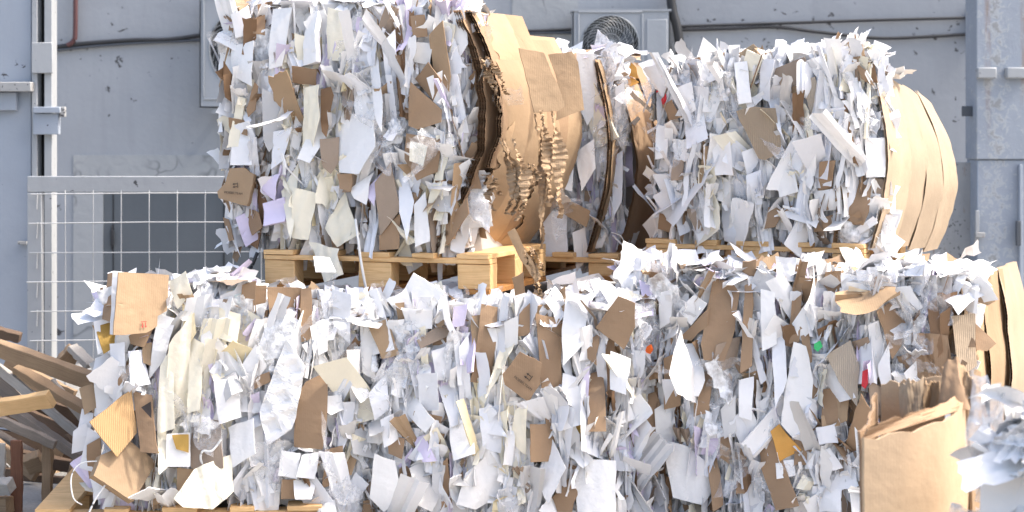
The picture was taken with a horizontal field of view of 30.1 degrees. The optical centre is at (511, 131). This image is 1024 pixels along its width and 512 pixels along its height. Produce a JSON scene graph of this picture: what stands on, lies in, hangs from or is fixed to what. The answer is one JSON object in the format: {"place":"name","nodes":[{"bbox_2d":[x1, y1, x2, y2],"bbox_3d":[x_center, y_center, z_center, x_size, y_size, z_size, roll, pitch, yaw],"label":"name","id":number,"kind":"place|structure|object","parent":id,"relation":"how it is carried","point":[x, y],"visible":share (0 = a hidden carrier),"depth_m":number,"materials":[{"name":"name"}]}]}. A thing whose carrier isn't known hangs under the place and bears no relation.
{"place":"outdoors","nodes":[
{"label":"outdoors","id":0,"kind":"place"},
{"bbox_2d":[1,359,987,511],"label":"ground","id":1,"kind":"structure","parent":0,"point":[32,499],"depth_m":8.78,"materials":[{"name":"concrete"}]},
{"bbox_2d":[0,443,6,476],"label":"plank","id":2,"kind":"object","parent":1,"relation":"on","point":[3,451],"visible":0.74,"depth_m":8.49,"materials":[{"name":"grey wood"}]},
{"bbox_2d":[0,495,14,511],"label":"plank","id":3,"kind":"object","parent":1,"relation":"on","point":[6,503],"visible":0.99,"depth_m":8.29,"materials":[{"name":"brown wood"}]},
{"bbox_2d":[0,477,15,495],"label":"plank","id":4,"kind":"object","parent":3,"relation":"on","point":[7,486],"visible":1,"depth_m":8.24,"materials":[{"name":"grey wood"}]},
{"bbox_2d":[0,390,56,416],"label":"plank","id":5,"kind":"object","parent":4,"relation":"on","point":[30,402],"visible":1,"depth_m":8.14,"materials":[{"name":"brown wood"}]},
{"bbox_2d":[10,440,23,511],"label":"post","id":6,"kind":"object","parent":1,"relation":"on","point":[16,465],"visible":0.92,"depth_m":8.34,"materials":[{"name":"brown wood"}]},
{"bbox_2d":[0,439,39,480],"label":"plank","id":7,"kind":"object","parent":1,"relation":"on","point":[33,477],"visible":0.37,"depth_m":9.01,"materials":[{"name":"brown wood"}]},
{"bbox_2d":[0,429,53,452],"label":"plank","id":8,"kind":"object","parent":1,"relation":"on","point":[32,444],"visible":0.07,"depth_m":9.68,"materials":[{"name":"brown wood"}]},
{"bbox_2d":[23,449,41,474],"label":"plank","id":9,"kind":"object","parent":1,"relation":"on","point":[32,461],"visible":0.81,"depth_m":8.88,"materials":[{"name":"brown wood"}]},
{"bbox_2d":[0,0,65,429],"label":"gate post","id":10,"kind":"object","parent":1,"relation":"on","point":[31,113],"visible":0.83,"depth_m":10.62,"materials":[{"name":"metal"}]},
{"bbox_2d":[5,467,63,483],"bbox_3d":[-2.313,1.654,9.100,0.581,0.105,0.043,0,0,20],"label":"plank","id":11,"kind":"object","parent":1,"relation":"on","point":[57,479],"visible":0.19,"depth_m":9.06,"materials":[{"name":"brown wood"}]},
{"bbox_2d":[41,445,53,500],"bbox_3d":[-2.101,1.591,8.600,0.052,0.391,0.055,0,0,0],"label":"post","id":12,"kind":"object","parent":1,"relation":"on","point":[47,470],"visible":0.75,"depth_m":8.57,"materials":[{"name":"brown wood"}]},
{"bbox_2d":[0,416,57,448],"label":"plank","id":13,"kind":"object","parent":12,"relation":"on","point":[30,433],"visible":0.99,"depth_m":8.56,"materials":[{"name":"grey wood"}]},
{"bbox_2d":[53,448,62,474],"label":"plank","id":14,"kind":"object","parent":1,"relation":"on","point":[57,452],"visible":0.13,"depth_m":9.19,"materials":[{"name":"brown wood"}]},
{"bbox_2d":[23,449,70,471],"bbox_3d":[-2.338,1.573,9.200,0.589,0.132,0.049,0,0,20],"label":"plank","id":15,"kind":"object","parent":14,"relation":"on","point":[62,464],"visible":0.2,"depth_m":9.12,"materials":[{"name":"brown wood"}]},
{"bbox_2d":[63,433,72,458],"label":"plank","id":16,"kind":"object","parent":1,"relation":"on","point":[68,437],"visible":0.14,"depth_m":8.87,"materials":[{"name":"brown wood"}]},
{"bbox_2d":[51,378,93,429],"bbox_3d":[-2.068,1.283,8.925,0.229,0.247,0.032,0,0,14],"label":"plank","id":17,"kind":"object","parent":16,"relation":"on","point":[75,413],"visible":0.28,"depth_m":8.91,"materials":[{"name":"grey wood"}]},
{"bbox_2d":[57,344,76,363],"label":"plank","id":18,"kind":"object","parent":17,"relation":"on","point":[65,355],"visible":0.51,"depth_m":8.98,"materials":[{"name":"brown wood"}]},
{"bbox_2d":[67,343,93,368],"bbox_3d":[-2.022,1.054,8.925,0.130,0.113,0.065,0,0,26],"label":"plank","id":19,"kind":"object","parent":18,"relation":"on","point":[81,355],"visible":0.88,"depth_m":8.91,"materials":[{"name":"grey wood"}]},
{"bbox_2d":[27,176,264,398],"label":"gate","id":20,"kind":"structure","parent":1,"relation":"on","point":[37,186],"depth_m":10.20,"materials":[{"name":"metal"}]},
{"bbox_2d":[35,468,321,511],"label":"wooden pallet","id":21,"kind":"object","parent":1,"relation":"on","point":[58,498],"visible":0.27,"depth_m":7.77,"materials":[{"name":"brown wood"}]},
{"bbox_2d":[9,412,82,459],"bbox_3d":[-2.147,1.395,8.776,0.352,0.245,0.053,0,0,9],"label":"plank","id":22,"kind":"object","parent":21,"relation":"on","point":[63,446],"visible":0.56,"depth_m":8.76,"materials":[{"name":"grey wood"}]},
{"bbox_2d":[0,363,77,435],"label":"plank","id":23,"kind":"object","parent":22,"relation":"on","point":[22,388],"visible":0.65,"depth_m":8.81,"materials":[{"name":"grey wood"}]},
{"bbox_2d":[12,365,91,413],"bbox_3d":[-2.122,1.191,8.776,0.421,0.221,0.060,0,0,22],"label":"plank","id":24,"kind":"object","parent":23,"relation":"on","point":[43,383],"visible":0.76,"depth_m":8.77,"materials":[{"name":"brown wood"}]},
{"bbox_2d":[0,339,93,386],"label":"plank","id":25,"kind":"object","parent":24,"relation":"on","point":[59,369],"visible":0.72,"depth_m":8.66,"materials":[{"name":"brown wood"}]},
{"bbox_2d":[70,256,383,511],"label":"paper bale","id":26,"kind":"object","parent":21,"relation":"on","point":[216,385],"visible":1,"depth_m":7.71,"materials":[{"name":"white paper"}]},
{"bbox_2d":[172,434,188,452],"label":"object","id":27,"kind":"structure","parent":26,"relation":"in","point":[181,441],"depth_m":7.66,"materials":[{"name":"paper"}]},
{"bbox_2d":[344,272,674,511],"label":"paper bale","id":28,"kind":"object","parent":1,"relation":"on","point":[520,397],"visible":0.99,"depth_m":7.77,"materials":[{"name":"white paper"}]},
{"bbox_2d":[264,243,545,294],"bbox_3d":[-0.456,0.591,8.374,1.024,0.173,0.814,0,0,18],"label":"wooden pallet","id":29,"kind":"object","parent":28,"relation":"on","point":[499,267],"visible":0.64,"depth_m":8.11,"materials":[{"name":"brown wood"}]},
{"bbox_2d":[207,0,583,296],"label":"paper bale","id":30,"kind":"object","parent":29,"relation":"on","point":[445,128],"visible":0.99,"depth_m":8.03},
{"bbox_2d":[451,250,620,280],"bbox_3d":[0.174,0.610,9.036,0.905,0.128,0.815,0,0,18],"label":"wooden pallet","id":31,"kind":"object","parent":28,"relation":"on","point":[557,262],"visible":0.17,"depth_m":8.58,"materials":[{"name":"brown wood"}]},
{"bbox_2d":[529,30,656,273],"bbox_3d":[0.180,0.093,9.000,1.186,1.160,1.122,0,0,19],"label":"paper bale","id":32,"kind":"object","parent":31,"relation":"on","point":[607,208],"visible":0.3,"depth_m":8.62,"materials":[{"name":"white paper"}]},
{"bbox_2d":[57,0,966,358],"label":"factory wall","id":33,"kind":"structure","parent":1,"relation":"on","point":[135,110],"depth_m":14.00,"materials":[{"name":"metal"}]},
{"bbox_2d":[66,0,77,46],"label":"pipe","id":34,"kind":"object","parent":33,"relation":"attached to","point":[72,41],"visible":1,"depth_m":13.94,"materials":[{"name":"red metal"}]},
{"bbox_2d":[57,33,199,48],"bbox_3d":[-2.845,-0.661,13.970,1.128,0.128,0.032,0,0,0],"label":"cable","id":35,"kind":"object","parent":33,"relation":"attached to","point":[123,40],"visible":0.92,"depth_m":13.96,"materials":[{"name":"rubber"}]},
{"bbox_2d":[57,39,199,51],"bbox_3d":[-2.843,-0.631,13.970,1.130,0.102,0.022,0,0,0],"label":"cable","id":36,"kind":"object","parent":33,"relation":"attached to","point":[121,44],"visible":0.86,"depth_m":13.96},
{"bbox_2d":[103,192,265,285],"bbox_3d":[-2.257,1.098,13.991,1.499,1.303,0.051,0,0,0],"label":"door","id":37,"kind":"structure","parent":33,"relation":"in","point":[135,207],"depth_m":14.00,"materials":[{"name":"paint"}]},
{"bbox_2d":[200,0,288,113],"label":"cooling unit","id":38,"kind":"object","parent":33,"relation":"attached to","point":[211,28],"visible":0.06,"depth_m":13.60,"materials":[{"name":"plastic"}]},
{"bbox_2d":[528,28,570,31],"bbox_3d":[0.223,-0.744,13.970,0.447,0.040,0.024,0,0,0],"label":"cable","id":39,"kind":"object","parent":33,"relation":"attached to","point":[550,30],"visible":0.65,"depth_m":13.96,"materials":[{"name":"rubber"}]},
{"bbox_2d":[529,31,570,34],"bbox_3d":[0.223,-0.720,13.970,0.446,0.032,0.020,0,0,0],"label":"cable","id":40,"kind":"object","parent":33,"relation":"attached to","point":[559,32],"visible":0.62,"depth_m":13.96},
{"bbox_2d":[570,9,671,64],"bbox_3d":[0.783,-0.593,13.809,0.717,0.568,0.422,0,0,0],"label":"cooling unit","id":41,"kind":"object","parent":33,"relation":"attached to","point":[643,29],"visible":0.47,"depth_m":13.62,"materials":[{"name":"plastic"}]},
{"bbox_2d":[666,0,683,54],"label":"cable","id":42,"kind":"object","parent":41,"relation":"attached to","point":[676,25],"visible":0.56,"depth_m":13.87,"materials":[{"name":"rubber"}]},
{"bbox_2d":[681,16,965,27],"bbox_3d":[2.313,-0.806,13.970,2.177,0.086,0.022,0,0,0],"label":"cable","id":43,"kind":"object","parent":33,"relation":"attached to","point":[823,21],"visible":0.91,"depth_m":13.96,"materials":[{"name":"rubber"}]},
{"bbox_2d":[682,25,965,39],"bbox_3d":[2.313,-0.728,13.970,2.177,0.107,0.024,0,0,0],"label":"cable","id":44,"kind":"object","parent":33,"relation":"attached to","point":[821,32],"visible":0.91,"depth_m":13.96,"materials":[{"name":"rubber"}]},
{"bbox_2d":[602,239,1023,511],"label":"paper bale","id":45,"kind":"object","parent":1,"relation":"on","point":[769,376],"visible":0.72,"depth_m":7.72,"materials":[{"name":"white paper"}]},
{"bbox_2d":[645,237,905,259],"bbox_3d":[1.190,0.540,8.510,0.975,0.145,0.814,0,0,24],"label":"wooden pallet","id":46,"kind":"object","parent":45,"relation":"on","point":[661,244],"visible":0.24,"depth_m":8.16,"materials":[{"name":"brown wood"}]},
{"bbox_2d":[630,26,957,258],"bbox_3d":[1.206,0.079,8.475,1.216,1.054,1.380,0,0,28],"label":"paper bale","id":47,"kind":"object","parent":46,"relation":"on","point":[826,142],"visible":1,"depth_m":8.12,"materials":[{"name":"white paper"}]},
{"bbox_2d":[857,357,981,511],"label":"torn carton","id":48,"kind":"object","parent":1,"relation":"on","point":[907,462],"visible":0.91,"depth_m":5.33,"materials":[{"name":"beige cardboard"}]},
{"bbox_2d":[906,162,969,263],"bbox_3d":[2.800,0.935,12.430,0.448,1.470,0.060,0,0,0],"label":"steel panel","id":49,"kind":"object","parent":1,"relation":"on","point":[955,242],"visible":0.03,"depth_m":12.40,"materials":[{"name":"paint"}]},
{"bbox_2d":[949,374,1023,511],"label":"plastic bundle","id":50,"kind":"object","parent":1,"relation":"on","point":[991,466],"visible":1,"depth_m":5.03,"materials":[{"name":"white plastic"}]},
{"bbox_2d":[966,0,1023,288],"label":"steel column","id":51,"kind":"structure","parent":1,"relation":"on","point":[995,90],"depth_m":12.20,"materials":[{"name":"metal"}]},
{"bbox_2d":[962,106,972,115],"bbox_3d":[2.959,-0.133,12.325,0.080,0.066,0.050,0,0,0],"label":"wall bracket","id":52,"kind":"object","parent":51,"relation":"attached to","point":[967,110],"depth_m":12.30,"materials":[{"name":"grey metal"}]},
{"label":"plank","id":53,"kind":"object","parent":1,"relation":"on","visible":0},
{"bbox_2d":[0,396,67,436],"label":"plank","id":54,"kind":"object","parent":53,"relation":"on","point":[51,424],"visible":0.12,"depth_m":9.21,"materials":[{"name":"brown wood"}]},
{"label":"plank","id":55,"kind":"object","parent":1,"relation":"on","visible":0},
{"bbox_2d":[0,430,61,471],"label":"plank","id":56,"kind":"object","parent":55,"relation":"on","point":[5,438],"visible":0.17,"depth_m":9.38,"materials":[{"name":"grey wood"}]},
{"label":"plank","id":57,"kind":"object","parent":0,"visible":0},
{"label":"plank","id":58,"kind":"object","parent":57,"relation":"on","visible":0},
{"bbox_2d":[35,402,78,426],"bbox_3d":[-2.265,1.373,9.360,0.335,0.187,0.063,0,0,8],"label":"plank","id":59,"kind":"object","parent":58,"relation":"on","point":[66,412],"visible":0.1,"depth_m":9.32,"materials":[{"name":"brown wood"}]},
{"bbox_2d":[0,377,21,397],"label":"plank","id":60,"kind":"object","parent":59,"relation":"on","point":[7,389],"visible":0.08,"depth_m":9.36,"materials":[{"name":"grey wood"}]},
{"bbox_2d":[4,361,77,406],"bbox_3d":[-2.321,1.229,9.325,0.386,0.234,0.052,0,0,8],"label":"plank","id":61,"kind":"object","parent":59,"relation":"on","point":[11,365],"visible":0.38,"depth_m":9.31,"materials":[{"name":"brown wood"}]},
{"bbox_2d":[0,326,22,342],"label":"plank","id":62,"kind":"object","parent":61,"relation":"on","point":[11,335],"visible":1,"depth_m":9.18,"materials":[{"name":"brown wood"}]}
]}

